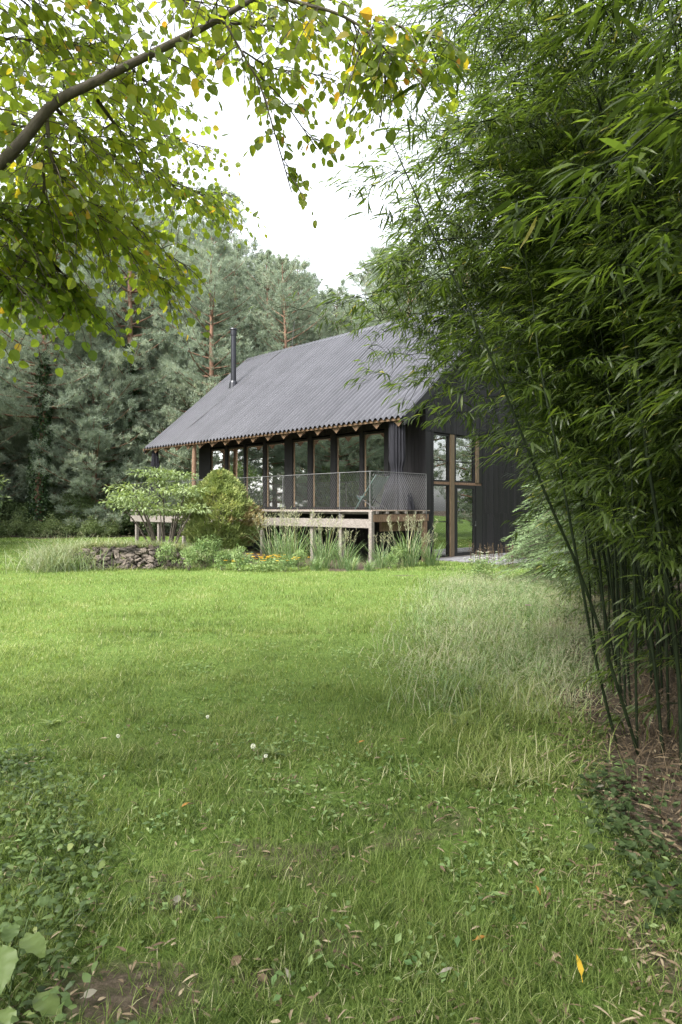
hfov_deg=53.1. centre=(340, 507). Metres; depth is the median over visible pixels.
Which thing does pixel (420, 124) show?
bamboo
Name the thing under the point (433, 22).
bamboo
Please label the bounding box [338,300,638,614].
bamboo
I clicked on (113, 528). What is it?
broadleaf shrub
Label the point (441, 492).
window
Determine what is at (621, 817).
ground ivy
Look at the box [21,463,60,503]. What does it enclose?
evergreen shrub
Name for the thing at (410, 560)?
reed grass
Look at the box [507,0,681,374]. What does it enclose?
bamboo
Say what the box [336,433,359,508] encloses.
window
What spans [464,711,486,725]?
lawn rosette
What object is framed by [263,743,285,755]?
lawn rosette
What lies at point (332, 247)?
sky
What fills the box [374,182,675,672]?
bamboo
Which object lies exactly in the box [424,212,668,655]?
bamboo
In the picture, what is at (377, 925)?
lawn weeds
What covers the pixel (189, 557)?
bed plant
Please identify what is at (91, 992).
fallen leaf
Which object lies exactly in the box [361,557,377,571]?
reed grass
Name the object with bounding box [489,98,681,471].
bamboo
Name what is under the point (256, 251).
pine tree
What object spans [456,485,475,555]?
door
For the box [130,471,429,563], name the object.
raised deck
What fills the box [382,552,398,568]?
bed plant
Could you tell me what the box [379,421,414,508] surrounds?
outdoor curtain
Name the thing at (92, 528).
broadleaf shrub
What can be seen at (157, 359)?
pine tree
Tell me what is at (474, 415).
bamboo
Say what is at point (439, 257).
bamboo
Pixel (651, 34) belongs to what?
bamboo
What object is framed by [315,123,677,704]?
bamboo
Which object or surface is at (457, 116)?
bamboo
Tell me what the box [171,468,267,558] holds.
golden conifer
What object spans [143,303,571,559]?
timber house
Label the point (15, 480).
pine tree
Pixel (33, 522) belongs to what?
broadleaf shrub
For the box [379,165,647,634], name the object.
bamboo
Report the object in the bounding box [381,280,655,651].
bamboo
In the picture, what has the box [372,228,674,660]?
bamboo
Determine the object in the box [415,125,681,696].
bamboo
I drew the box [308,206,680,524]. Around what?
bamboo
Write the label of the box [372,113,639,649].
bamboo
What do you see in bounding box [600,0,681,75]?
bamboo
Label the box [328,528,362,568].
reed grass
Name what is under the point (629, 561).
bamboo
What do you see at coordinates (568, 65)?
bamboo
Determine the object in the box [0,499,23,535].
evergreen shrub
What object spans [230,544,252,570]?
bed plant
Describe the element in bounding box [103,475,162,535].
evergreen shrub
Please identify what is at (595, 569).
bamboo
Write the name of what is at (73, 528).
broadleaf shrub
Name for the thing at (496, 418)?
bamboo
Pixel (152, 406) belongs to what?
pine tree
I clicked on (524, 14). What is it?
bamboo
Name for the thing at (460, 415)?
bamboo
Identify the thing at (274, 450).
window
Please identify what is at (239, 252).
pine tree
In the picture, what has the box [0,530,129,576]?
pale grass
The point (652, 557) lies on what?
bamboo
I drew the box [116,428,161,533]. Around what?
evergreen shrub
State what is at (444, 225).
bamboo
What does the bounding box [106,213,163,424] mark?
pine tree
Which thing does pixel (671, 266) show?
bamboo
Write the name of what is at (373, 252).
pine tree
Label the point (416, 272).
bamboo
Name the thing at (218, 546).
bed plant
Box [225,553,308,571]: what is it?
yellow flowers
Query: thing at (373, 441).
window
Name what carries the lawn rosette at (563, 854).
on the ground at (112, 982)
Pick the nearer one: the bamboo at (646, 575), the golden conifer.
the bamboo at (646, 575)
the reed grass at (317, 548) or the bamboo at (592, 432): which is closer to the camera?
the bamboo at (592, 432)
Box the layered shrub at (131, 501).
[98,465,216,543]
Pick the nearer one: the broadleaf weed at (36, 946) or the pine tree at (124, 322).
the broadleaf weed at (36, 946)
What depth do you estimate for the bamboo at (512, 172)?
5.49 m
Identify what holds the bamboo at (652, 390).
on the ground at (112, 982)
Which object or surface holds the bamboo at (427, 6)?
on the ground at (112, 982)
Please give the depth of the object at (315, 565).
17.53 m
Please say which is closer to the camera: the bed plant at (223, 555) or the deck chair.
the bed plant at (223, 555)
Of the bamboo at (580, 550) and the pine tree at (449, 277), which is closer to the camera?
the bamboo at (580, 550)
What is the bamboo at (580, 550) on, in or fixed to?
on the ground at (112, 982)
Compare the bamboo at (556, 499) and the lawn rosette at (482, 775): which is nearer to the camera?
the lawn rosette at (482, 775)
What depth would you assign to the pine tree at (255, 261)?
42.62 m
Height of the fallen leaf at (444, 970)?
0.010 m
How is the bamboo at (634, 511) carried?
on the ground at (112, 982)
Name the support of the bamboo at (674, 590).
on the ground at (112, 982)
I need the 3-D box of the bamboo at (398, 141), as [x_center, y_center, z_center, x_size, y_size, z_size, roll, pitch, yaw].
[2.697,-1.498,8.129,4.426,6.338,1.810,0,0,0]
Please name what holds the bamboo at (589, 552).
on the ground at (112, 982)
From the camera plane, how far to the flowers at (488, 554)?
18.25 m
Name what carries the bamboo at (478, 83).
on the ground at (112, 982)
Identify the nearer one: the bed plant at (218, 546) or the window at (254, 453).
the bed plant at (218, 546)
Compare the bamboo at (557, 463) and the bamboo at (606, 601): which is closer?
the bamboo at (557, 463)
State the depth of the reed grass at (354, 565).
17.55 m
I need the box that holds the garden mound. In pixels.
[75,545,236,568]
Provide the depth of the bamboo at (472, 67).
5.52 m
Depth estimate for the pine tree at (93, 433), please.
38.51 m
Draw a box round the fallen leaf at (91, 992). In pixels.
[80,989,96,998]
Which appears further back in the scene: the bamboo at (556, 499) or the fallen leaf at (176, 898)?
the bamboo at (556, 499)
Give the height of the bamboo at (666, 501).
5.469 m
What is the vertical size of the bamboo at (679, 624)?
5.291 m
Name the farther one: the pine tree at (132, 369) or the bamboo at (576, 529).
the pine tree at (132, 369)
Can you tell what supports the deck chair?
on the raised deck
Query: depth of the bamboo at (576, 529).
11.96 m
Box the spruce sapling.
[502,514,554,565]
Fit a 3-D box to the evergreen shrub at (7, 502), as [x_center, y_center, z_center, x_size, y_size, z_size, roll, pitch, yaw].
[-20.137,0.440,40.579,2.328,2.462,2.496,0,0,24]
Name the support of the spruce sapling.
on the ground at (112, 982)
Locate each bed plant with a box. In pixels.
[154,541,180,569]
[180,544,201,570]
[190,534,216,567]
[205,533,224,560]
[212,549,231,569]
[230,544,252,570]
[276,553,291,570]
[290,547,311,569]
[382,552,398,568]
[391,544,406,567]
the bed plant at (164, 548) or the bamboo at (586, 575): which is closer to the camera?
the bamboo at (586, 575)
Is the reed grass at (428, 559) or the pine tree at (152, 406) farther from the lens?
the pine tree at (152, 406)
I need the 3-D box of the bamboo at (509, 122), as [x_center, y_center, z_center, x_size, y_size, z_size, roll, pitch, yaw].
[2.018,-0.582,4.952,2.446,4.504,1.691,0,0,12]
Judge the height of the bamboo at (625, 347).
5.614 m
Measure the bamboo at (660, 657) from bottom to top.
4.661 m
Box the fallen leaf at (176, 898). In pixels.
[174,895,180,904]
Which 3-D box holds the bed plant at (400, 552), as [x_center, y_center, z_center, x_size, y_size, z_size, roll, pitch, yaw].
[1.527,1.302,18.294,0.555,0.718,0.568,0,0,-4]
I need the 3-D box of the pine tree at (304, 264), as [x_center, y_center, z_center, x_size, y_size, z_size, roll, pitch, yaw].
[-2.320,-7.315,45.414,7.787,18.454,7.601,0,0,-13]
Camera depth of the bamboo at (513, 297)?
5.35 m
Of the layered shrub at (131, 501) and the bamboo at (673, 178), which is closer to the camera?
the bamboo at (673, 178)
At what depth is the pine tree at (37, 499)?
38.06 m
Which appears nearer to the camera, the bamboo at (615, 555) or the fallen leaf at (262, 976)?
the fallen leaf at (262, 976)
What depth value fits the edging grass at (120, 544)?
18.16 m
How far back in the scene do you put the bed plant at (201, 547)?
18.24 m
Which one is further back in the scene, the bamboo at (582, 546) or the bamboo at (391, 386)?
the bamboo at (582, 546)
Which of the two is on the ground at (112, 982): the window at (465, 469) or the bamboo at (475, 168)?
the bamboo at (475, 168)
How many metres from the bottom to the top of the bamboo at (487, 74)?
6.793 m
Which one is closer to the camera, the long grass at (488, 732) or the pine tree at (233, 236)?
the long grass at (488, 732)
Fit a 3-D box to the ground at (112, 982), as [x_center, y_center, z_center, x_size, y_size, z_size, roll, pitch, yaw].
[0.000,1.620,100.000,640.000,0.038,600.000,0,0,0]
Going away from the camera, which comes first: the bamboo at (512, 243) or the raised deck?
the bamboo at (512, 243)
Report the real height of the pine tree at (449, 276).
17.764 m
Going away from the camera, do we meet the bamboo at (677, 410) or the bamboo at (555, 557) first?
the bamboo at (677, 410)
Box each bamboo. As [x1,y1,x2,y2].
[240,264,633,681]
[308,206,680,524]
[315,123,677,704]
[328,172,625,669]
[328,265,603,653]
[333,89,640,757]
[333,231,680,563]
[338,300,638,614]
[346,145,629,665]
[355,182,639,646]
[355,199,681,635]
[357,0,679,191]
[363,285,681,604]
[364,198,678,644]
[366,139,654,289]
[369,113,681,532]
[372,0,641,654]
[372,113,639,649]
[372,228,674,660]
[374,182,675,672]
[375,38,673,669]
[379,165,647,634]
[380,309,669,696]
[381,92,620,587]
[381,218,642,642]
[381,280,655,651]
[382,102,479,166]
[383,0,681,715]
[384,25,681,480]
[388,0,681,191]
[392,258,643,655]
[397,289,681,644]
[401,0,676,378]
[402,256,613,648]
[404,130,645,749]
[405,151,660,657]
[413,5,681,656]
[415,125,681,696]
[416,39,598,131]
[417,106,647,649]
[417,275,621,649]
[419,256,681,543]
[420,205,675,546]
[420,347,681,513]
[422,44,613,154]
[422,275,681,658]
[424,87,681,673]
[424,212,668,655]
[425,28,681,700]
[428,0,681,734]
[428,342,676,692]
[432,118,679,240]
[433,0,661,256]
[436,0,681,558]
[438,18,681,706]
[444,204,681,390]
[448,82,681,516]
[449,106,670,580]
[456,0,678,245]
[456,338,628,634]
[461,54,681,470]
[463,364,641,669]
[467,84,645,622]
[467,134,681,510]
[469,0,681,744]
[471,0,681,626]
[472,0,681,746]
[476,0,677,205]
[483,83,681,264]
[487,89,681,754]
[489,0,681,770]
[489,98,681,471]
[498,0,647,627]
[498,152,681,517]
[503,1,635,638]
[504,18,672,196]
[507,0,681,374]
[510,0,681,677]
[510,420,652,625]
[517,378,681,677]
[521,131,681,696]
[525,349,632,601]
[525,368,679,617]
[525,370,620,610]
[526,0,681,487]
[532,392,645,607]
[535,90,672,305]
[537,196,681,505]
[538,419,630,597]
[546,0,681,673]
[556,122,664,631]
[561,401,667,621]
[564,478,643,584]
[569,107,681,658]
[571,0,681,431]
[573,74,680,645]
[575,1,681,622]
[575,197,681,549]
[580,4,681,581]
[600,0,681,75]
[607,0,679,123]
[610,1,681,508]
[610,447,681,609]
[649,23,681,586]
[657,177,681,188]
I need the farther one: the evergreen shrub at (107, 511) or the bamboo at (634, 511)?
the evergreen shrub at (107, 511)
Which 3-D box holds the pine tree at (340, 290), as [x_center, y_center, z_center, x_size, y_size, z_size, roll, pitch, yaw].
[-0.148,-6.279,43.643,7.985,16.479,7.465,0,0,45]
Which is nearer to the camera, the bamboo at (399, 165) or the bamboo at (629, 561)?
the bamboo at (399, 165)
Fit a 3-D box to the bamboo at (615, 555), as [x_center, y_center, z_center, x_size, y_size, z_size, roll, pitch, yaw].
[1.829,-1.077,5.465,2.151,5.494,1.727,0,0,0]
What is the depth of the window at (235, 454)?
27.95 m
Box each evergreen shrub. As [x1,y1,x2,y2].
[0,475,10,513]
[0,495,17,533]
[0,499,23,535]
[1,440,29,506]
[12,502,43,527]
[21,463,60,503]
[42,502,63,534]
[43,488,88,534]
[51,462,87,532]
[61,494,106,534]
[91,448,138,517]
[97,498,118,533]
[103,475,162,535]
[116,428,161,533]
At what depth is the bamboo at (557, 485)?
5.76 m
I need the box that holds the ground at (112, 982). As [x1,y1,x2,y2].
[0,522,681,1023]
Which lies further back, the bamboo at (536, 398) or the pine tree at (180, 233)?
the pine tree at (180, 233)
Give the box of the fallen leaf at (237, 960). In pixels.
[229,955,240,967]
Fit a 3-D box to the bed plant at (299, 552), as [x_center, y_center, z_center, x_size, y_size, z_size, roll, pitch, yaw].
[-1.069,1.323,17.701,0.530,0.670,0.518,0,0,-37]
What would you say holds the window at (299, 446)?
in the timber house
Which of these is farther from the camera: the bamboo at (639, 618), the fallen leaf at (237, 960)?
the bamboo at (639, 618)
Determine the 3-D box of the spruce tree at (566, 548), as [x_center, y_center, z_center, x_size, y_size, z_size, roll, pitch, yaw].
[7.587,-0.949,18.721,5.364,5.862,5.308,0,0,16]
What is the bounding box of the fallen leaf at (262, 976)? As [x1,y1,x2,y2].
[257,974,267,983]
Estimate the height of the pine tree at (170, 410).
10.793 m
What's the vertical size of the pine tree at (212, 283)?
18.809 m
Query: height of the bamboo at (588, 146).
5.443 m
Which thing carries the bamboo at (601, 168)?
on the ground at (112, 982)
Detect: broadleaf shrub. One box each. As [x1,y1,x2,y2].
[0,518,8,536]
[3,515,31,537]
[17,515,46,536]
[32,513,66,537]
[57,515,87,536]
[77,515,107,537]
[99,518,120,536]
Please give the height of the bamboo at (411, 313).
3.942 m
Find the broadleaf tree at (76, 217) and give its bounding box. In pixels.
[0,0,478,382]
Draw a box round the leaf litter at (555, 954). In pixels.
[0,700,681,1023]
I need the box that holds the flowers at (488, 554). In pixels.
[468,542,527,568]
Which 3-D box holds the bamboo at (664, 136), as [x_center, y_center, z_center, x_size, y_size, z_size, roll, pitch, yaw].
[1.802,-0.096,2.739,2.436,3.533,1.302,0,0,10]
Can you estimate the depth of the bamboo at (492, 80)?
6.66 m
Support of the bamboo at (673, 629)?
on the ground at (112, 982)
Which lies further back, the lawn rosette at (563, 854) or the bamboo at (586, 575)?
the bamboo at (586, 575)
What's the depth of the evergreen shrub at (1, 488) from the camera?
30.96 m
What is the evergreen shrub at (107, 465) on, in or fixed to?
on the ground at (112, 982)
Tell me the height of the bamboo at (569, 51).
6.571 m
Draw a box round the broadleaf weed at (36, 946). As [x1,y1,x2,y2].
[0,895,61,1023]
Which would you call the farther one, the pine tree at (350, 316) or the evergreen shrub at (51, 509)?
the pine tree at (350, 316)
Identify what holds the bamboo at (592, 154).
on the ground at (112, 982)
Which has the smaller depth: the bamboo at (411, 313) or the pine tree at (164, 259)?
the bamboo at (411, 313)
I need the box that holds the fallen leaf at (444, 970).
[436,967,452,974]
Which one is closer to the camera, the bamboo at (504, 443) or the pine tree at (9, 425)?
the bamboo at (504, 443)
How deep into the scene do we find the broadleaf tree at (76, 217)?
3.50 m
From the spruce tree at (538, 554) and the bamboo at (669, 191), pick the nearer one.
the bamboo at (669, 191)
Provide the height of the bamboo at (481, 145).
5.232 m
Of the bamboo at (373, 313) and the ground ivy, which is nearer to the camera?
the ground ivy
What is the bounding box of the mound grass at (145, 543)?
[66,539,229,557]
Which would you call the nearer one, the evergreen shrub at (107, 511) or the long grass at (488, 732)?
the long grass at (488, 732)
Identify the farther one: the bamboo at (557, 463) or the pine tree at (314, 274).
the pine tree at (314, 274)
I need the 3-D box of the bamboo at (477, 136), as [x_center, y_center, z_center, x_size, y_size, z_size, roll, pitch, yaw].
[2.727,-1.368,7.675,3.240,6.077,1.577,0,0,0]
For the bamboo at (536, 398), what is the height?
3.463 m
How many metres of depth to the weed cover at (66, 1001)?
2.94 m
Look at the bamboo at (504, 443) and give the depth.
6.50 m
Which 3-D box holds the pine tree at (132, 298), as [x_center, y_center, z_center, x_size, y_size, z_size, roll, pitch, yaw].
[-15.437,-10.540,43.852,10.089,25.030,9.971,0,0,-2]
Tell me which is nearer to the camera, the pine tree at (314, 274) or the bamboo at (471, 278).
the bamboo at (471, 278)
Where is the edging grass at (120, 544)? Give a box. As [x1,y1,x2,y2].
[63,535,207,570]
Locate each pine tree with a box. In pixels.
[0,188,39,493]
[0,189,117,536]
[0,196,100,433]
[0,202,112,502]
[0,351,33,520]
[9,335,142,536]
[15,243,169,481]
[19,314,157,535]
[22,144,168,446]
[49,157,223,534]
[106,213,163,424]
[114,211,210,419]
[114,346,200,532]
[117,259,224,507]
[132,218,262,501]
[139,179,264,408]
[141,358,227,535]
[143,214,232,402]
[188,237,274,373]
[218,245,313,379]
[219,246,294,364]
[236,252,334,359]
[248,256,344,345]
[285,270,349,345]
[305,278,363,341]
[327,294,372,335]
[344,243,422,328]
[346,240,416,328]
[368,239,455,323]
[426,245,483,309]
[431,243,489,308]
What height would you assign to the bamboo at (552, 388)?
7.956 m
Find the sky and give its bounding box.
[0,0,681,310]
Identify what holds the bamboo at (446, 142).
on the ground at (112, 982)
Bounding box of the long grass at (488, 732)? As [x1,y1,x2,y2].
[323,665,648,791]
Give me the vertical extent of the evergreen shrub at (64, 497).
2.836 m
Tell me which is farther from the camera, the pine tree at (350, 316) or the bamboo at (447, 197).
the pine tree at (350, 316)
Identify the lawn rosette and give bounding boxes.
[37,718,63,724]
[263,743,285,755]
[438,709,477,724]
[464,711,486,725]
[466,770,497,780]
[509,768,534,782]
[513,839,542,854]
[550,848,574,866]
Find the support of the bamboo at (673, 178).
on the ground at (112, 982)
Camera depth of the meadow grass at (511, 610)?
8.10 m
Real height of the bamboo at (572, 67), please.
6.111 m
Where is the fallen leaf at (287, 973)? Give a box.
[285,967,290,984]
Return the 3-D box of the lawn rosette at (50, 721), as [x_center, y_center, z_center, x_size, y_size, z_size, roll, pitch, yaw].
[-2.148,1.589,5.087,0.187,0.042,0.158,0,0,-44]
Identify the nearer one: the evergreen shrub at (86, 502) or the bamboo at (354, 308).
the bamboo at (354, 308)
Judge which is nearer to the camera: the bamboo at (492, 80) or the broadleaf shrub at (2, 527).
the bamboo at (492, 80)
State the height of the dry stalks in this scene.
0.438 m
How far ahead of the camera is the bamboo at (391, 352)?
7.27 m
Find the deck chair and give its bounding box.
[355,474,389,509]
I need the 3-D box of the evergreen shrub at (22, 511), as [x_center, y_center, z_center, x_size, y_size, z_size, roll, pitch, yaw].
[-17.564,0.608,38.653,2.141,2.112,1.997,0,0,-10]
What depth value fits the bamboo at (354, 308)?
5.78 m
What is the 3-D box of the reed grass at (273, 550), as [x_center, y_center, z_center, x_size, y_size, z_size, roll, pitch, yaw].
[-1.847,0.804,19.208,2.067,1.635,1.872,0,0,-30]
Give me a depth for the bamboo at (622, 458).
4.53 m
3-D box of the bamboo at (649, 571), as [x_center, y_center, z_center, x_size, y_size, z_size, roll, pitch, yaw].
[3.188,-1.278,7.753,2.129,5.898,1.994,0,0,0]
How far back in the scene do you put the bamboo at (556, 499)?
6.49 m
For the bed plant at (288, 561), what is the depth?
17.27 m
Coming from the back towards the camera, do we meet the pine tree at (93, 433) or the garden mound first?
the pine tree at (93, 433)
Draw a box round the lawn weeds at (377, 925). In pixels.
[7,641,681,1022]
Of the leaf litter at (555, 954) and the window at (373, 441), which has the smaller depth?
the leaf litter at (555, 954)
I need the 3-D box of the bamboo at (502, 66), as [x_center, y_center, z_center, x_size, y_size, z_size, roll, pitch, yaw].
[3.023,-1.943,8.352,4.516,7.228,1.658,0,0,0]
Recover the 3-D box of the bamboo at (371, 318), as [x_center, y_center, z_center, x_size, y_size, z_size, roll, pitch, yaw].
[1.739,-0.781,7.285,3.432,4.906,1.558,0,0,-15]
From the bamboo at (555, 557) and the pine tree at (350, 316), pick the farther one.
the pine tree at (350, 316)
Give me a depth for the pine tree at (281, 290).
40.43 m
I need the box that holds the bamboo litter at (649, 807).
[538,583,681,915]
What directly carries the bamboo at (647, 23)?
on the ground at (112, 982)
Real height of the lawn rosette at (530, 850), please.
0.033 m
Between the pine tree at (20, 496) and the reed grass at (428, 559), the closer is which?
the reed grass at (428, 559)
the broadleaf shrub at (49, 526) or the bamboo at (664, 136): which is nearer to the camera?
the bamboo at (664, 136)
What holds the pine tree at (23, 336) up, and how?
on the ground at (112, 982)
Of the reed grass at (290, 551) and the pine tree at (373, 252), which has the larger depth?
the pine tree at (373, 252)
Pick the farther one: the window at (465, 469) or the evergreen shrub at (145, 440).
the evergreen shrub at (145, 440)
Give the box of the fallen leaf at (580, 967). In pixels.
[576,954,583,982]
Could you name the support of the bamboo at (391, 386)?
on the ground at (112, 982)
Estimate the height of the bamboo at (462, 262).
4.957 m
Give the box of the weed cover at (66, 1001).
[0,743,168,1023]
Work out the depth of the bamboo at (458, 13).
6.66 m
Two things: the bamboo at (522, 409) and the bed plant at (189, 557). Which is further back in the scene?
the bed plant at (189, 557)
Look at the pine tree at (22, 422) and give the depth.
40.01 m
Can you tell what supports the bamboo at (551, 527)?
on the ground at (112, 982)
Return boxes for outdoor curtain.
[147,450,162,508]
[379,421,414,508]
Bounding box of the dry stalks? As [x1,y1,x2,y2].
[592,645,681,857]
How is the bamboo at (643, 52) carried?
on the ground at (112, 982)
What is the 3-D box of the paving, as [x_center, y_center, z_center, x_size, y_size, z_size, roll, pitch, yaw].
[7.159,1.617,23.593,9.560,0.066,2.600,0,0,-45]
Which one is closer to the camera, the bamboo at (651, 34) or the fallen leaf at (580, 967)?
the fallen leaf at (580, 967)
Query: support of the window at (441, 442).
in the timber house
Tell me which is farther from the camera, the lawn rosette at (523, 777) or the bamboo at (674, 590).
the bamboo at (674, 590)
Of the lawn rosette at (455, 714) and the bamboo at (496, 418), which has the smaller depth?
the lawn rosette at (455, 714)
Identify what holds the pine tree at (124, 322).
on the ground at (112, 982)
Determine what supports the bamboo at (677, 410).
on the ground at (112, 982)
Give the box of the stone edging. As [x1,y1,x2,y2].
[69,544,191,569]
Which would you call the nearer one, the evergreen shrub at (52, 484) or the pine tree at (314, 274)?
the evergreen shrub at (52, 484)
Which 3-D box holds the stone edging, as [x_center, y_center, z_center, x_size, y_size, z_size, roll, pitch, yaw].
[-5.736,1.363,18.133,3.500,0.791,0.802,0,0,0]
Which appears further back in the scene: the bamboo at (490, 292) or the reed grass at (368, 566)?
the reed grass at (368, 566)
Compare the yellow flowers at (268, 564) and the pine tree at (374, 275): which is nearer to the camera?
the yellow flowers at (268, 564)
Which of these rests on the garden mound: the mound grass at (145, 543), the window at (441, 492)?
the mound grass at (145, 543)
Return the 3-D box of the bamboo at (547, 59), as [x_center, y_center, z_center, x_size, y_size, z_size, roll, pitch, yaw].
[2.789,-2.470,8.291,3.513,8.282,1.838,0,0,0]
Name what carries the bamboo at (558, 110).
on the ground at (112, 982)
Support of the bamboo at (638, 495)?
on the ground at (112, 982)
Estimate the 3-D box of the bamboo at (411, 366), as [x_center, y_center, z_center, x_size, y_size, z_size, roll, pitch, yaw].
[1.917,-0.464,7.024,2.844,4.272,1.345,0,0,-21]
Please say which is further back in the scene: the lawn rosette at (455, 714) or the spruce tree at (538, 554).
the spruce tree at (538, 554)
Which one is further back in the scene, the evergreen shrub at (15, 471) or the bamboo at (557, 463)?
the evergreen shrub at (15, 471)
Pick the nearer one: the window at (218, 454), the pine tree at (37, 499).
the window at (218, 454)
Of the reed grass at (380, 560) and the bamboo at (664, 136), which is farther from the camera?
the reed grass at (380, 560)
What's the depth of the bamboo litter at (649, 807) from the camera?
4.53 m
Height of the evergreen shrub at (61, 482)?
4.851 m
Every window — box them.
[211,448,224,500]
[228,446,242,502]
[246,444,262,508]
[266,441,283,508]
[293,439,306,508]
[312,436,330,508]
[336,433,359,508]
[364,431,383,508]
[434,433,449,481]
[434,484,449,557]
[456,436,474,482]
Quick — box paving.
[436,548,570,564]
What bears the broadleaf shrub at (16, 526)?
on the ground at (112, 982)
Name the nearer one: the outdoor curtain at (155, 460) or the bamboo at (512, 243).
the bamboo at (512, 243)
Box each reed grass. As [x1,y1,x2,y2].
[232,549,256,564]
[243,509,302,564]
[255,504,315,566]
[297,511,352,568]
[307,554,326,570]
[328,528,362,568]
[339,554,363,570]
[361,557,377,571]
[363,533,400,567]
[376,512,438,566]
[414,532,445,565]
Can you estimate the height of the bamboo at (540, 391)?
4.212 m
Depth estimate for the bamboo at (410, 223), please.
6.41 m
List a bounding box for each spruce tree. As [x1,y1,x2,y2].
[489,441,681,594]
[535,514,675,565]
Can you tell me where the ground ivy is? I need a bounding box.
[574,757,681,929]
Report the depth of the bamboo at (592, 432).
4.75 m
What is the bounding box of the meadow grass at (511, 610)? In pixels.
[350,564,641,719]
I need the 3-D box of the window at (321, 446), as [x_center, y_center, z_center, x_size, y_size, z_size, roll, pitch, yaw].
[-0.661,-1.230,24.335,0.090,2.560,0.969,0,0,-45]
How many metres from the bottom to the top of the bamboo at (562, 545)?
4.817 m
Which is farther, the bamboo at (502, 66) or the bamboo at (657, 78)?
the bamboo at (502, 66)
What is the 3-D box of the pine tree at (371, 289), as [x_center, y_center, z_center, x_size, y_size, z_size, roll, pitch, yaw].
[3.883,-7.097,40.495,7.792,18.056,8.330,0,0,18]

